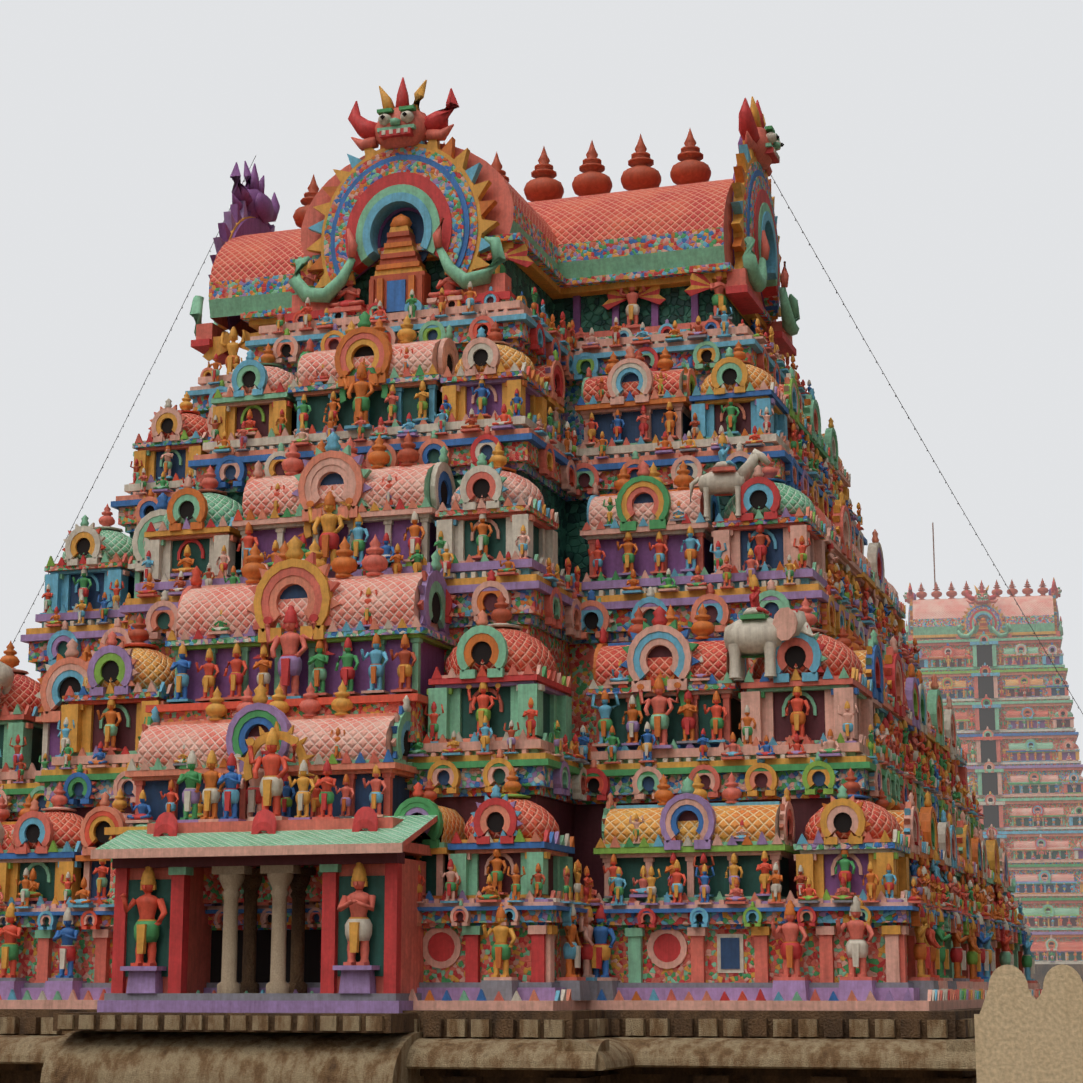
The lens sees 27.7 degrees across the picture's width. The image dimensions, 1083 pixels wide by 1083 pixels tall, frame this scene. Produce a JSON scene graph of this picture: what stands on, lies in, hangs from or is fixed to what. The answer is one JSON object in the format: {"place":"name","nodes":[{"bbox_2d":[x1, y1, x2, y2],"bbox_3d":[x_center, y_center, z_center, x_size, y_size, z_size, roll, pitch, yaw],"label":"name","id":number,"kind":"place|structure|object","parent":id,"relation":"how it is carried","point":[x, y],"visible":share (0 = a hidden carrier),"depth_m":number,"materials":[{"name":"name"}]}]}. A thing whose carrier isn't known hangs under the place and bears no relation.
{"place":"outdoors","nodes":[
{"label":"outdoors","id":0,"kind":"place"},
{"bbox_2d":[0,0,1082,776],"label":"sky","id":1,"kind":"structure","parent":0,"point":[931,155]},
{"label":"ground","id":2,"kind":"structure","parent":0,"visible":0},
{"bbox_2d":[0,1008,980,1082],"bbox_3d":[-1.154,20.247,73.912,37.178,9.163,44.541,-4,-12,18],"label":"stone base","id":3,"kind":"object","parent":2,"relation":"on","point":[463,1046],"visible":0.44,"depth_m":53.83,"materials":[{"name":"stone"}]},
{"bbox_2d":[0,77,1042,1012],"bbox_3d":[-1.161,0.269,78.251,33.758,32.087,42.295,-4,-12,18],"label":"temple tower","id":4,"kind":"structure","parent":3,"relation":"on","point":[484,595],"depth_m":63.14,"materials":[{"name":"paint"}]},
{"bbox_2d":[12,117,1082,713],"bbox_3d":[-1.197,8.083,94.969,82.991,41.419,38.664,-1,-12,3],"label":"festoon cables","id":5,"kind":"object","parent":4,"relation":"attached to","point":[856,327],"visible":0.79,"depth_m":88.05,"materials":[{"name":"rubber"}]},
{"bbox_2d":[903,523,1082,988],"bbox_3d":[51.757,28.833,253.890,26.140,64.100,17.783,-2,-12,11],"label":"background temple tower","id":6,"kind":"structure","parent":2,"relation":"on","point":[984,657],"depth_m":249.13,"materials":[{"name":"paint"}]},
{"bbox_2d":[974,964,1082,1082],"bbox_3d":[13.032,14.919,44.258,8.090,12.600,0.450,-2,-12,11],"label":"parapet wall","id":7,"kind":"structure","parent":2,"relation":"on","point":[1023,1034],"depth_m":45.61,"materials":[{"name":"stone"}]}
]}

